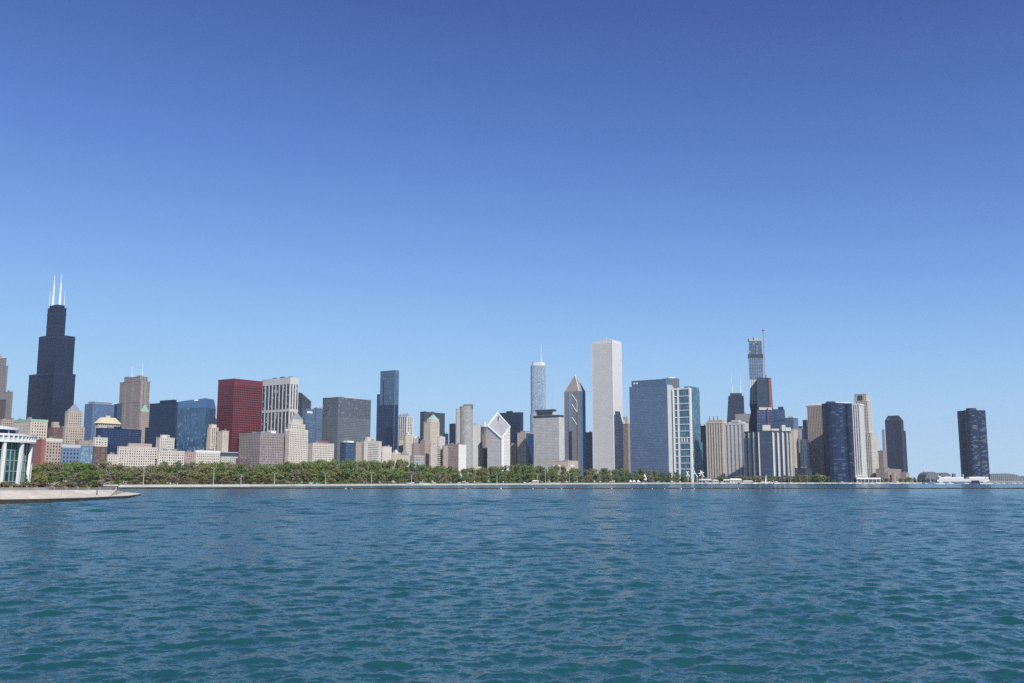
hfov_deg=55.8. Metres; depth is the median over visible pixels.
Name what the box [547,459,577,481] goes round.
stone building
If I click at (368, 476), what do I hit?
tree
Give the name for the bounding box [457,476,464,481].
tree
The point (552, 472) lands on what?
tree
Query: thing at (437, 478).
tree
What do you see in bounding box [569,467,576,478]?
tree
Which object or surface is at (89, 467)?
tree
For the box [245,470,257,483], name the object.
tree
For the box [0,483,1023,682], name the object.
water
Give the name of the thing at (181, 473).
tree
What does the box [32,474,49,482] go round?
tree
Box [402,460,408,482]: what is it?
tree
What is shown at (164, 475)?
tree
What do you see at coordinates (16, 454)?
aquarium building
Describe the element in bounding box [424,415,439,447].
stone tower
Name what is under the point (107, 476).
tree
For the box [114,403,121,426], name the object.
glass tower
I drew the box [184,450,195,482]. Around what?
stone building
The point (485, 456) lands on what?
office tower
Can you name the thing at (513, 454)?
stone building
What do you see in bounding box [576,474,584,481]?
tree
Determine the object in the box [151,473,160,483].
tree
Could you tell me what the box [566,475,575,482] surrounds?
tree
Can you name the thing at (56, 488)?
parapet wall
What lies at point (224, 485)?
seawall
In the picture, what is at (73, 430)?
stone tower
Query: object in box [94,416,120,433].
stone building
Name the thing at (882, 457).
office building
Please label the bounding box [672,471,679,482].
tree
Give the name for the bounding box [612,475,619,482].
tree
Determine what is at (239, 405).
crimson tower
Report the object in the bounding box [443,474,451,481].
tree
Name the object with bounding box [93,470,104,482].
tree
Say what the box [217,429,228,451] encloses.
apartment tower
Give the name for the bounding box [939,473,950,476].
pier shed
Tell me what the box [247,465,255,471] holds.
tree
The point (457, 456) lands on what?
office building
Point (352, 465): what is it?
tree
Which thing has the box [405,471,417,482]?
tree
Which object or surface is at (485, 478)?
tree
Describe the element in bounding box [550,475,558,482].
tree
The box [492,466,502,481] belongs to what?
tree
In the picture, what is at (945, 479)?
passenger ship
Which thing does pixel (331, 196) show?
sky
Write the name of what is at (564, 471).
tree
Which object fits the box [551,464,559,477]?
tree
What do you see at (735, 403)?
black skyscraper
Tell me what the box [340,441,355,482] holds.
glass building
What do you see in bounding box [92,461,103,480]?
tree
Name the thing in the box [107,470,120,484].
tree
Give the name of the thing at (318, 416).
glass tower
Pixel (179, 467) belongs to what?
tree
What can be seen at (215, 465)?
tree
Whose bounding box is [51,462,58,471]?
tree
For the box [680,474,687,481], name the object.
tree
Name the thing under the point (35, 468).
tree
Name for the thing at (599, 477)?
tree
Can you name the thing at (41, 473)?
tree
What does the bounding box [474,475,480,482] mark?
tree
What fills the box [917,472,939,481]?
pier shed
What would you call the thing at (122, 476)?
tree
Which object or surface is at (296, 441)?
stone tower
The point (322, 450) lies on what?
stone building
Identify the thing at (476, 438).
apartment tower
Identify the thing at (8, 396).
stone tower
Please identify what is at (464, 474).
tree
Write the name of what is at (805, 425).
office tower
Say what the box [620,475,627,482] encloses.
tree
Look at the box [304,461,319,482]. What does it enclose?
tree
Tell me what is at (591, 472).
tree
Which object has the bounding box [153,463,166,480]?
tree
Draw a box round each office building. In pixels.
[60,443,80,481]
[220,452,237,481]
[446,443,465,481]
[877,449,887,468]
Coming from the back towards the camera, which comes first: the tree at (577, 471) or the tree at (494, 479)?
the tree at (577, 471)
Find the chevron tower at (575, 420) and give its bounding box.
[564,375,585,481]
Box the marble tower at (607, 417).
[591,337,623,481]
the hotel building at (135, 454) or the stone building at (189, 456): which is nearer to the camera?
the hotel building at (135, 454)
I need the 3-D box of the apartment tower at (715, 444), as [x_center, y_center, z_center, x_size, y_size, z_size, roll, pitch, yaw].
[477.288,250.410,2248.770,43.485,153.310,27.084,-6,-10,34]
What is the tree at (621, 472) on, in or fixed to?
on the lawn at (287, 483)
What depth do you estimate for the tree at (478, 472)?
1488.03 m
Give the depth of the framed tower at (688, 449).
2302.31 m
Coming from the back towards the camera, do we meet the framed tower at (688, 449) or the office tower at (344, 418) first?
the framed tower at (688, 449)
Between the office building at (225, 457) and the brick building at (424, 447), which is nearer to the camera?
the office building at (225, 457)
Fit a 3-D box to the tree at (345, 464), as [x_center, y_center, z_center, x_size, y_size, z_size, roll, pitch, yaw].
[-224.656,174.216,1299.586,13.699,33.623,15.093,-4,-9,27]
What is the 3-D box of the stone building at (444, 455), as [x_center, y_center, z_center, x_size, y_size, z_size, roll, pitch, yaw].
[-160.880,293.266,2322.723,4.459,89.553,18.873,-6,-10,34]
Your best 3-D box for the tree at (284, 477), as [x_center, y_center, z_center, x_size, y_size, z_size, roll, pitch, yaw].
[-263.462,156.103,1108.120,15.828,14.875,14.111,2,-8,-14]
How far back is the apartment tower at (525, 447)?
2554.86 m
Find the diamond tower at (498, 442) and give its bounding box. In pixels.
[487,412,510,481]
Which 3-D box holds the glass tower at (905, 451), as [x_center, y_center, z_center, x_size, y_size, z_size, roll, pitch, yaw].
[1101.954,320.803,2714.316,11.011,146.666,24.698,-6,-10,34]
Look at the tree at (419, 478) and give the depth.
1315.46 m
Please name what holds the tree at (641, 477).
on the lawn at (287, 483)
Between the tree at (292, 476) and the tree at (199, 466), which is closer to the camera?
the tree at (199, 466)
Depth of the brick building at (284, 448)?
1940.60 m
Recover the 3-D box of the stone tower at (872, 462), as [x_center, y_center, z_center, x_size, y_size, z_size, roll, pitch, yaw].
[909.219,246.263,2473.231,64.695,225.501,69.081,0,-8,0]
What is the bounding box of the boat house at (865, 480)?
[855,478,880,482]
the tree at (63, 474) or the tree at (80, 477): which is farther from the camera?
the tree at (80, 477)
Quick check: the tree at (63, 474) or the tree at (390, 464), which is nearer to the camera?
the tree at (63, 474)
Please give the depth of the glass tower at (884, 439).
2790.11 m
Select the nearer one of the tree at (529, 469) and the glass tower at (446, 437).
the tree at (529, 469)
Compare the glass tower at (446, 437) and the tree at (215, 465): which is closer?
the tree at (215, 465)
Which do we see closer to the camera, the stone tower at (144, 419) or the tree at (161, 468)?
the tree at (161, 468)
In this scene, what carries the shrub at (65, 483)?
on the terrace lawn
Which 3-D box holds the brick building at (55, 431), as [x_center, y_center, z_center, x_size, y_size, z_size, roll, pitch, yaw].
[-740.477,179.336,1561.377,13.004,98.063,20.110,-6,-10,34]
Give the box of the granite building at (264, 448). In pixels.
[238,431,284,482]
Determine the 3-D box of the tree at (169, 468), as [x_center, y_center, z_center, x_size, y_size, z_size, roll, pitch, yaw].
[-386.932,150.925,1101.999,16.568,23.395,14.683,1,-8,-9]
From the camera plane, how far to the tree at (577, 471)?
1733.21 m
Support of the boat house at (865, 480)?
on the lawn at (287, 483)
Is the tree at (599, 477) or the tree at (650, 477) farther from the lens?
the tree at (650, 477)
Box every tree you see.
[30,465,41,478]
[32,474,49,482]
[34,471,45,479]
[37,462,53,473]
[41,470,55,480]
[45,475,57,482]
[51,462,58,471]
[53,462,65,471]
[56,470,73,482]
[64,461,81,483]
[68,472,79,481]
[75,470,89,483]
[77,463,85,476]
[82,461,94,469]
[83,469,97,482]
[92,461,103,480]
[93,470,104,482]
[98,471,114,484]
[99,460,111,482]
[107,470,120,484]
[109,463,120,473]
[114,471,127,481]
[115,464,125,483]
[120,465,134,478]
[124,473,135,482]
[132,467,147,480]
[135,475,145,481]
[140,466,151,475]
[141,472,155,484]
[147,464,158,483]
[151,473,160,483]
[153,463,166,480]
[158,461,170,483]
[158,471,172,483]
[165,473,180,482]
[166,464,177,480]
[172,461,187,478]
[176,470,190,483]
[183,463,193,483]
[185,470,197,480]
[188,461,196,480]
[193,473,205,483]
[194,460,205,483]
[199,462,212,481]
[205,473,215,483]
[208,471,221,483]
[211,462,218,471]
[217,461,226,483]
[218,472,228,483]
[223,463,236,475]
[227,470,239,483]
[232,464,246,482]
[236,474,245,482]
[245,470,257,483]
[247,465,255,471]
[253,462,261,482]
[253,471,266,482]
[261,464,270,483]
[263,473,273,483]
[266,464,279,480]
[271,472,280,483]
[275,463,284,472]
[277,471,288,483]
[280,461,293,483]
[287,469,300,482]
[291,463,304,481]
[294,470,311,482]
[300,460,307,469]
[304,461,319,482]
[304,468,317,483]
[312,459,323,481]
[315,471,328,483]
[320,459,327,480]
[324,470,336,483]
[326,458,338,483]
[331,468,345,483]
[336,469,351,483]
[340,458,348,483]
[347,459,357,481]
[350,471,359,483]
[357,461,363,483]
[358,472,367,483]
[359,459,369,483]
[361,470,377,483]
[366,460,378,480]
[372,469,385,483]
[376,461,381,476]
[379,468,394,483]
[380,461,386,480]
[387,459,396,479]
[388,471,400,482]
[394,459,404,470]
[396,470,407,483]
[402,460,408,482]
[404,462,416,481]
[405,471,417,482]
[414,463,421,481]
[414,473,423,482]
[419,464,427,482]
[425,472,434,482]
[426,465,434,472]
[432,465,440,482]
[434,473,443,482]
[440,465,447,482]
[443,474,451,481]
[447,466,456,481]
[448,472,459,481]
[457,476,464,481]
[461,469,468,482]
[465,476,471,482]
[466,468,476,482]
[474,468,481,480]
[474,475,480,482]
[479,467,489,480]
[481,476,488,482]
[488,466,495,479]
[489,471,502,482]
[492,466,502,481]
[498,472,506,482]
[500,465,508,482]
[504,471,516,482]
[508,465,514,480]
[513,463,521,482]
[513,473,523,482]
[521,464,527,481]
[524,473,534,482]
[526,464,534,480]
[531,472,539,480]
[534,465,541,481]
[539,467,546,482]
[540,472,550,482]
[548,467,555,480]
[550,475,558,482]
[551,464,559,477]
[557,474,565,482]
[560,466,568,482]
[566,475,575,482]
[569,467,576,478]
[574,468,581,481]
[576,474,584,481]
[583,469,589,478]
[585,475,592,481]
[588,468,597,482]
[594,473,603,482]
[601,468,610,482]
[603,474,613,482]
[611,469,619,480]
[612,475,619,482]
[618,468,625,482]
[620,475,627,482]
[625,469,631,481]
[636,475,645,482]
[637,468,645,479]
[646,474,652,482]
[652,470,658,481]
[658,471,666,481]
[666,472,672,481]
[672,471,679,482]
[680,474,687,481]
[767,475,773,482]
[795,474,802,482]
[813,474,823,482]
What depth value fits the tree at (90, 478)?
970.38 m
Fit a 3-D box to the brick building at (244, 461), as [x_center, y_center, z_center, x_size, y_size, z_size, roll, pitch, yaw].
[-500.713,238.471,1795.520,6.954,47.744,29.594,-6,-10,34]
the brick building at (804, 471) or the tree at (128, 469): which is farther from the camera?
the brick building at (804, 471)
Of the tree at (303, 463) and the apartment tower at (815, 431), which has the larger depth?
the apartment tower at (815, 431)
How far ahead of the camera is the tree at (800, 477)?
2002.57 m
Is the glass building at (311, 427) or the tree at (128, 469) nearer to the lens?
the tree at (128, 469)
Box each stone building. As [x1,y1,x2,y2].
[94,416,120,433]
[156,448,184,482]
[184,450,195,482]
[194,449,220,469]
[307,441,333,482]
[355,441,361,467]
[361,437,381,481]
[381,445,391,469]
[391,450,400,481]
[398,440,402,452]
[403,432,412,464]
[410,454,423,481]
[413,436,420,443]
[429,443,436,481]
[436,446,441,471]
[442,445,447,476]
[479,448,483,481]
[510,443,517,481]
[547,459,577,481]
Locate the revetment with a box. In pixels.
[0,490,140,503]
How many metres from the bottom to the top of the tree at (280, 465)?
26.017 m
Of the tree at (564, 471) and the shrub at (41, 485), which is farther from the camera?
the tree at (564, 471)
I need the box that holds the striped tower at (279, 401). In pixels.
[261,376,298,433]
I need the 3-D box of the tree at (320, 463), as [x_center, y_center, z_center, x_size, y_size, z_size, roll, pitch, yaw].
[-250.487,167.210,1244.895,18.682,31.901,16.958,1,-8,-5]
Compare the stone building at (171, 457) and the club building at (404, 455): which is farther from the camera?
the club building at (404, 455)
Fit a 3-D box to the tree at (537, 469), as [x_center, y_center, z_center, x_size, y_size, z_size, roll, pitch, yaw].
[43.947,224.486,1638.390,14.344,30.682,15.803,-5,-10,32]
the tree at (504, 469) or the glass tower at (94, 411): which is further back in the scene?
the glass tower at (94, 411)
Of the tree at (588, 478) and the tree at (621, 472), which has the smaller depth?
the tree at (588, 478)
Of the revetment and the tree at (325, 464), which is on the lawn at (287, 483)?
the tree at (325, 464)
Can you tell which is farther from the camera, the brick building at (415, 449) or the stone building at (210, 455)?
the brick building at (415, 449)
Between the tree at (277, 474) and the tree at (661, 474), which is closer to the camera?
the tree at (277, 474)
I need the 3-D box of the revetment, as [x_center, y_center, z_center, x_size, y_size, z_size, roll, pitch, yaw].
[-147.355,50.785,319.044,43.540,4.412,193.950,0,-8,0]
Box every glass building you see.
[80,443,92,482]
[95,426,141,453]
[304,422,317,442]
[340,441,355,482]
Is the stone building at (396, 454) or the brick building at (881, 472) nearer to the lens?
the stone building at (396, 454)
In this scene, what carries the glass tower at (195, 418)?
on the ground at (680, 482)
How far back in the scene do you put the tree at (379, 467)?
1333.61 m
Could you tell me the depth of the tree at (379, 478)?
1250.61 m
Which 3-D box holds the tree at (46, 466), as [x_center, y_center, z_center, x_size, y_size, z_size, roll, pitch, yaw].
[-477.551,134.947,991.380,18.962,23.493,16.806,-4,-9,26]
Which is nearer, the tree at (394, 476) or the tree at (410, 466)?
the tree at (394, 476)
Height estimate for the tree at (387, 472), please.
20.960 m
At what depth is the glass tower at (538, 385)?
3294.49 m
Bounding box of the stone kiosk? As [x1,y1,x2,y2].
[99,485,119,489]
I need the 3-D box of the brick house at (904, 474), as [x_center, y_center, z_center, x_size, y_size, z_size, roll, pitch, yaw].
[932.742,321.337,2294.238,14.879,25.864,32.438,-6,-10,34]
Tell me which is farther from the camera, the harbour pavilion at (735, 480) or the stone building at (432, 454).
the stone building at (432, 454)
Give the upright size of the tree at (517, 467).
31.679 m
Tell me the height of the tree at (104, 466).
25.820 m
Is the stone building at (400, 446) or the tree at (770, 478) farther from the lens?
the stone building at (400, 446)
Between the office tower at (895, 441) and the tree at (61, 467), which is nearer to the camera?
the tree at (61, 467)
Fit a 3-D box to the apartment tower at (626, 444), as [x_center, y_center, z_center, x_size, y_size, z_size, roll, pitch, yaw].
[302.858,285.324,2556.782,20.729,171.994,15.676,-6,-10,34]
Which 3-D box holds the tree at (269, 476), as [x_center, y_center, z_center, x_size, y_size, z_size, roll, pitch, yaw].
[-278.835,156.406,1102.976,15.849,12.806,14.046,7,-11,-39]
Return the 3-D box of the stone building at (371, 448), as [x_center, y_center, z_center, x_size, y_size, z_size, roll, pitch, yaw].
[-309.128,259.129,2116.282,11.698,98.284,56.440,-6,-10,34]
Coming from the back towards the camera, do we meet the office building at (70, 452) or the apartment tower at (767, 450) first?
the apartment tower at (767, 450)
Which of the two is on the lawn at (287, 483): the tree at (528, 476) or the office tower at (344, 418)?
the tree at (528, 476)
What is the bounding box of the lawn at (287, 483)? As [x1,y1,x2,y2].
[75,482,558,484]
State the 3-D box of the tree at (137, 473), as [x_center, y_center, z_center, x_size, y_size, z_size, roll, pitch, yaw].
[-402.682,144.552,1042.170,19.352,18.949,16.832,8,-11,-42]
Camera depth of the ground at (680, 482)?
2055.18 m
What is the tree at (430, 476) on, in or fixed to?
on the lawn at (287, 483)
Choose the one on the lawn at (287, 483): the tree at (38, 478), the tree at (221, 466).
the tree at (221, 466)
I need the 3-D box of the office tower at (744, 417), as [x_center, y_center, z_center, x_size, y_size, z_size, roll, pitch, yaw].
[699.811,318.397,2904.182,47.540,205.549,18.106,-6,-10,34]
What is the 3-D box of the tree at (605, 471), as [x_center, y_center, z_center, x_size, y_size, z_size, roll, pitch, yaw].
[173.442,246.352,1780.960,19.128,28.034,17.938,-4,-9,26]
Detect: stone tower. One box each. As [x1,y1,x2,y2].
[0,353,7,391]
[0,390,12,419]
[61,403,84,444]
[117,367,150,429]
[138,405,148,443]
[284,410,307,482]
[398,413,413,440]
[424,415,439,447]
[438,435,444,447]
[482,427,487,447]
[854,393,878,477]
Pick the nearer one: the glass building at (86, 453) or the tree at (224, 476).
the tree at (224, 476)
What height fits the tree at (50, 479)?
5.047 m
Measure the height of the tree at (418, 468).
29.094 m
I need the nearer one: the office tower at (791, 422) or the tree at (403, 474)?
the tree at (403, 474)
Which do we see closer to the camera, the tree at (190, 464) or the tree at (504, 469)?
the tree at (190, 464)
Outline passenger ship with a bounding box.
[934,472,988,482]
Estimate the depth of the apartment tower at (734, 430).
2221.67 m
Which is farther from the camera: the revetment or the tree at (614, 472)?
the tree at (614, 472)
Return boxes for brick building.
[0,418,13,426]
[32,437,45,471]
[44,437,62,470]
[47,422,63,438]
[75,439,92,445]
[92,435,107,469]
[235,457,249,482]
[282,433,284,463]
[411,442,419,455]
[420,439,430,481]
[795,467,811,482]
[876,467,900,481]
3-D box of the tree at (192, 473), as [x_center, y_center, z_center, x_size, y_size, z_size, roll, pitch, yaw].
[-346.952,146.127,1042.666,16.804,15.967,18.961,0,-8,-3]
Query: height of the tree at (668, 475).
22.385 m
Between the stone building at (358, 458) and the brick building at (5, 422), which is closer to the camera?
the brick building at (5, 422)
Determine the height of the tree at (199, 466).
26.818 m
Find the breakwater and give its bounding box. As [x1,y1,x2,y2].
[119,488,1023,488]
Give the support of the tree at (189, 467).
on the lawn at (287, 483)
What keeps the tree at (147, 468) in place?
on the lawn at (287, 483)
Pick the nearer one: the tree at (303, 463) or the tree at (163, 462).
the tree at (163, 462)
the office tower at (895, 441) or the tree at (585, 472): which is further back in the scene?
the office tower at (895, 441)
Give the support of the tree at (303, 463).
on the lawn at (287, 483)
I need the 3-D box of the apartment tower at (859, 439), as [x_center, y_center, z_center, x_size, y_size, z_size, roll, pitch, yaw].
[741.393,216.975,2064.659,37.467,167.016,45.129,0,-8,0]
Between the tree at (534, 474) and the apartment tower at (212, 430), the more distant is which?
the apartment tower at (212, 430)
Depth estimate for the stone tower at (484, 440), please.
2651.74 m
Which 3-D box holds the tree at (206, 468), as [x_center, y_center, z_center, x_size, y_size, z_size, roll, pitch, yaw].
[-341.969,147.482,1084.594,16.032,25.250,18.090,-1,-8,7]
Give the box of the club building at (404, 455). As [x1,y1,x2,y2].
[401,450,408,481]
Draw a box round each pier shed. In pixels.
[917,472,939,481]
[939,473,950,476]
[990,473,1022,481]
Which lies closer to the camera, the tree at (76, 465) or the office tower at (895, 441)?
the tree at (76, 465)
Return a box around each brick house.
[884,471,890,481]
[891,472,896,481]
[900,471,908,481]
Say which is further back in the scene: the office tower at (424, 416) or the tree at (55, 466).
the office tower at (424, 416)
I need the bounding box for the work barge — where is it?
[922,470,934,483]
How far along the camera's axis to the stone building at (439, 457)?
2323.66 m
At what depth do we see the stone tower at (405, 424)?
2402.94 m
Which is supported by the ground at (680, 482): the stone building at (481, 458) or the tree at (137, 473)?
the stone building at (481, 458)
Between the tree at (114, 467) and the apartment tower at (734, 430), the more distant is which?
the apartment tower at (734, 430)
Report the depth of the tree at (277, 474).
1109.07 m
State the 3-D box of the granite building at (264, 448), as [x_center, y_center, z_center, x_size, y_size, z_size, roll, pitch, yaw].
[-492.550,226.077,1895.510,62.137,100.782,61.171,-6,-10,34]
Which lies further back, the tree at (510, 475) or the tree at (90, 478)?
the tree at (510, 475)
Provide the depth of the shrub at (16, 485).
308.45 m
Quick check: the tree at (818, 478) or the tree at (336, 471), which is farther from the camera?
the tree at (818, 478)
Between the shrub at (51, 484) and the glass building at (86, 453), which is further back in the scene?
the glass building at (86, 453)
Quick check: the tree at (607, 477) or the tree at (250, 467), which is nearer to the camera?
the tree at (250, 467)
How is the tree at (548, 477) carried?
on the lawn at (287, 483)
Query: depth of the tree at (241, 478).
1058.34 m
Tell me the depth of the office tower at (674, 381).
2610.27 m
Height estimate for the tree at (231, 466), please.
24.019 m
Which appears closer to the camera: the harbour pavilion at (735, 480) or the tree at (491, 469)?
the tree at (491, 469)
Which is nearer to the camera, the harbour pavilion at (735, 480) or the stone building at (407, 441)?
the harbour pavilion at (735, 480)
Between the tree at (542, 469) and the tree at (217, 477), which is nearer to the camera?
the tree at (217, 477)
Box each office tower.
[298,392,310,418]
[322,396,370,467]
[420,411,444,439]
[481,422,486,446]
[481,447,486,475]
[533,409,563,481]
[665,377,678,388]
[735,413,749,423]
[785,416,798,428]
[802,419,807,439]
[885,415,905,472]
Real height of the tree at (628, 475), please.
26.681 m
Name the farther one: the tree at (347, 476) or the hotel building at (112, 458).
the hotel building at (112, 458)
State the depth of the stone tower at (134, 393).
2704.07 m
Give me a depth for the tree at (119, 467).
1042.90 m
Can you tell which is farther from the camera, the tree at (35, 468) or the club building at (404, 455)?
the club building at (404, 455)
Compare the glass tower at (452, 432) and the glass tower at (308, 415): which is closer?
the glass tower at (308, 415)
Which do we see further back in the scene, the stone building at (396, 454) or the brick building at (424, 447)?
the brick building at (424, 447)
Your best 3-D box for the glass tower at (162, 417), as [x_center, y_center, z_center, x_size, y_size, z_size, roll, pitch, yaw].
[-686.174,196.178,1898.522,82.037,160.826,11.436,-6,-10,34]
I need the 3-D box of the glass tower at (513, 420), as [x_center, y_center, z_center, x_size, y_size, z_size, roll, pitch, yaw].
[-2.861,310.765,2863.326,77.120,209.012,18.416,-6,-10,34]
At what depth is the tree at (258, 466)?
1130.26 m
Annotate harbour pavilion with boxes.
[698,479,711,482]
[729,479,741,482]
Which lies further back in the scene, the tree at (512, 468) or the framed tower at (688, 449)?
the framed tower at (688, 449)
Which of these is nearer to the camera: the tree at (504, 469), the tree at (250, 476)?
the tree at (250, 476)
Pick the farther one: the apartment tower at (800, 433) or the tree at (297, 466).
the apartment tower at (800, 433)
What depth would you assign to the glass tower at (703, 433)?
2378.82 m
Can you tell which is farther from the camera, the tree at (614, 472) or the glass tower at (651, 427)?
the glass tower at (651, 427)
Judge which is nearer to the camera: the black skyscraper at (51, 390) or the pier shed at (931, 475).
the black skyscraper at (51, 390)
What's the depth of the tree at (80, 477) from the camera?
964.81 m
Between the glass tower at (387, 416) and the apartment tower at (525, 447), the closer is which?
the glass tower at (387, 416)
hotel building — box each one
[13,417,47,438]
[105,452,117,482]
[117,443,157,482]
[156,435,174,450]
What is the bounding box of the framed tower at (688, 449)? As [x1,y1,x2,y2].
[672,386,703,481]
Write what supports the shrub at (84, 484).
on the terrace lawn
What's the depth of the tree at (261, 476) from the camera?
1070.70 m
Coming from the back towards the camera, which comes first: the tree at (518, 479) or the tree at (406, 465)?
the tree at (518, 479)
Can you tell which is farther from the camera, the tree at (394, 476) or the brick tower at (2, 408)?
the brick tower at (2, 408)
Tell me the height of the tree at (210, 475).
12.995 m
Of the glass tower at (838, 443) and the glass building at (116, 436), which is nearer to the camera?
the glass building at (116, 436)
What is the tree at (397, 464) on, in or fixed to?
on the lawn at (287, 483)
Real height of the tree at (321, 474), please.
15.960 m
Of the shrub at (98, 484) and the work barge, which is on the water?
the work barge
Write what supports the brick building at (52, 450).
on the ground at (680, 482)
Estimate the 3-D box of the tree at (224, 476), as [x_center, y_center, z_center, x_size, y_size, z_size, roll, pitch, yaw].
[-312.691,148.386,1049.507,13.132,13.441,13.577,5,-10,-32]
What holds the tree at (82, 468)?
on the lawn at (287, 483)
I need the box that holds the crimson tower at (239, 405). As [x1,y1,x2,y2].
[216,378,262,452]
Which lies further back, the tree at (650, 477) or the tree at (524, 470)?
the tree at (650, 477)
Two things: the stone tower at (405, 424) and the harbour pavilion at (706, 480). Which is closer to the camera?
the harbour pavilion at (706, 480)
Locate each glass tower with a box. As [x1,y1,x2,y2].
[84,401,114,440]
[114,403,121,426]
[148,400,177,446]
[176,398,215,451]
[303,408,314,423]
[313,407,322,440]
[376,370,398,451]
[443,432,447,445]
[449,423,455,443]
[499,411,523,445]
[530,351,545,432]
[586,431,592,481]
[629,379,673,481]
[700,424,706,477]
[821,401,855,482]
[882,430,885,450]
[904,431,907,472]
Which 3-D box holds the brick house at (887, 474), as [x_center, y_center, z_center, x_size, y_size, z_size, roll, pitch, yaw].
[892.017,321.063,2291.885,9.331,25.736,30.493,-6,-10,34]
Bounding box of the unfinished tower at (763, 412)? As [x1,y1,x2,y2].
[748,337,785,430]
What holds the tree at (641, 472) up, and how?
on the lawn at (287, 483)
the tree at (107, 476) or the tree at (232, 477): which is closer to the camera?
the tree at (107, 476)
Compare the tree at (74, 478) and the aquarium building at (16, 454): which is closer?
the aquarium building at (16, 454)
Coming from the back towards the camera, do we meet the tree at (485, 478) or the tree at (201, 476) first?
the tree at (485, 478)
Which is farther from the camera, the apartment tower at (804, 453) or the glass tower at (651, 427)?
the glass tower at (651, 427)
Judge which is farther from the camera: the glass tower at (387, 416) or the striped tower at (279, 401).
the glass tower at (387, 416)
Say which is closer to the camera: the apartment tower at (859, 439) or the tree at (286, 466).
the tree at (286, 466)
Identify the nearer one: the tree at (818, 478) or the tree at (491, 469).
the tree at (491, 469)
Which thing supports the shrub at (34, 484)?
on the terrace lawn
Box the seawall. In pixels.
[118,482,935,486]
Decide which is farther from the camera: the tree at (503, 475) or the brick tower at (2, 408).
the brick tower at (2, 408)
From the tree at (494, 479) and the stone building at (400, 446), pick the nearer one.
the tree at (494, 479)
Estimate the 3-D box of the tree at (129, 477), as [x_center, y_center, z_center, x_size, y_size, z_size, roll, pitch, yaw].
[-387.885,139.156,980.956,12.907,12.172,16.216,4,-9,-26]
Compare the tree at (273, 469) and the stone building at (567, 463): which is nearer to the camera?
the tree at (273, 469)
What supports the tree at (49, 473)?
on the lawn at (287, 483)
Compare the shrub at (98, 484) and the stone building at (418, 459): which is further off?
the stone building at (418, 459)
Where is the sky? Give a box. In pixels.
[0,0,1023,480]
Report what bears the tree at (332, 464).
on the lawn at (287, 483)
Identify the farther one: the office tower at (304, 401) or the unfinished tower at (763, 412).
the office tower at (304, 401)
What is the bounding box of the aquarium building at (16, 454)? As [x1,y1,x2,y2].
[0,425,36,486]
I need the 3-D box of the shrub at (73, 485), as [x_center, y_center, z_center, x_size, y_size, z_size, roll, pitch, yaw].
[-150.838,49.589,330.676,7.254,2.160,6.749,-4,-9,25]
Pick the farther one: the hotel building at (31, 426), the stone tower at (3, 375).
the stone tower at (3, 375)
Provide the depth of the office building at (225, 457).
1792.84 m
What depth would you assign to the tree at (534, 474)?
1532.37 m
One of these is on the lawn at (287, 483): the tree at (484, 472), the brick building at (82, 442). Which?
the tree at (484, 472)
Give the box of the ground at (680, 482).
[359,481,1023,482]
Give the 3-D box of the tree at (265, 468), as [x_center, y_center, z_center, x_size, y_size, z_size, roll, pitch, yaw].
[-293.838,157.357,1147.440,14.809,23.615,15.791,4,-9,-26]
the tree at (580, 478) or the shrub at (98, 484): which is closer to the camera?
the shrub at (98, 484)
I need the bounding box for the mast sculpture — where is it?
[686,471,703,482]
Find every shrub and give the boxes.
[1,481,28,486]
[28,481,44,486]
[29,481,48,486]
[44,482,59,486]
[49,482,64,486]
[53,480,70,486]
[65,483,82,486]
[70,481,91,486]
[90,481,102,486]
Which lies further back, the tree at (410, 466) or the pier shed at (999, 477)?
the pier shed at (999, 477)
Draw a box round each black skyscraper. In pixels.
[26,274,75,430]
[727,374,743,423]
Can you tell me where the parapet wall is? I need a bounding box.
[0,487,115,490]
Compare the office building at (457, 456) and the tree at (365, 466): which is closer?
the tree at (365, 466)
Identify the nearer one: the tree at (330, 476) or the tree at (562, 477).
the tree at (330, 476)
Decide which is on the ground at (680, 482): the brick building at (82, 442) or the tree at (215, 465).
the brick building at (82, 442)
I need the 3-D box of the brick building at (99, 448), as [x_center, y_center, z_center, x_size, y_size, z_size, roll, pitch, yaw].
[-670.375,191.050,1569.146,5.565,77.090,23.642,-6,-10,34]
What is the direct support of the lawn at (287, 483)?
on the ground at (680, 482)
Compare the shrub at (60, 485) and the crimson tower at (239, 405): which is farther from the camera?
the crimson tower at (239, 405)
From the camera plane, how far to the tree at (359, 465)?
1296.60 m
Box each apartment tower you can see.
[206,424,217,450]
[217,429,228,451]
[456,404,472,475]
[473,423,480,466]
[518,431,533,480]
[623,417,630,474]
[705,416,726,481]
[724,420,748,481]
[743,425,792,482]
[791,428,798,478]
[797,427,803,467]
[800,438,809,467]
[806,403,824,481]
[852,404,867,477]
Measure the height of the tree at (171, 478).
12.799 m
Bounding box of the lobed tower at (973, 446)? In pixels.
[957,408,989,481]
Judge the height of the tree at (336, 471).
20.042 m
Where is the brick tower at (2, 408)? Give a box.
[0,398,5,418]
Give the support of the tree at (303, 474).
on the lawn at (287, 483)
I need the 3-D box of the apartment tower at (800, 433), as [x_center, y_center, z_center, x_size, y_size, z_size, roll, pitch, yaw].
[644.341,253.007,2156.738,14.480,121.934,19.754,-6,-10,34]
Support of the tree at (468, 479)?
on the lawn at (287, 483)
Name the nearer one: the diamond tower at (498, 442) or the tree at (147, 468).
the tree at (147, 468)
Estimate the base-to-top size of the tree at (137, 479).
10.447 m
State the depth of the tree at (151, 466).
1079.27 m
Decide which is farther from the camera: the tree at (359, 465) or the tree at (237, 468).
the tree at (359, 465)
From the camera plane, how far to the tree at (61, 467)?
1018.83 m

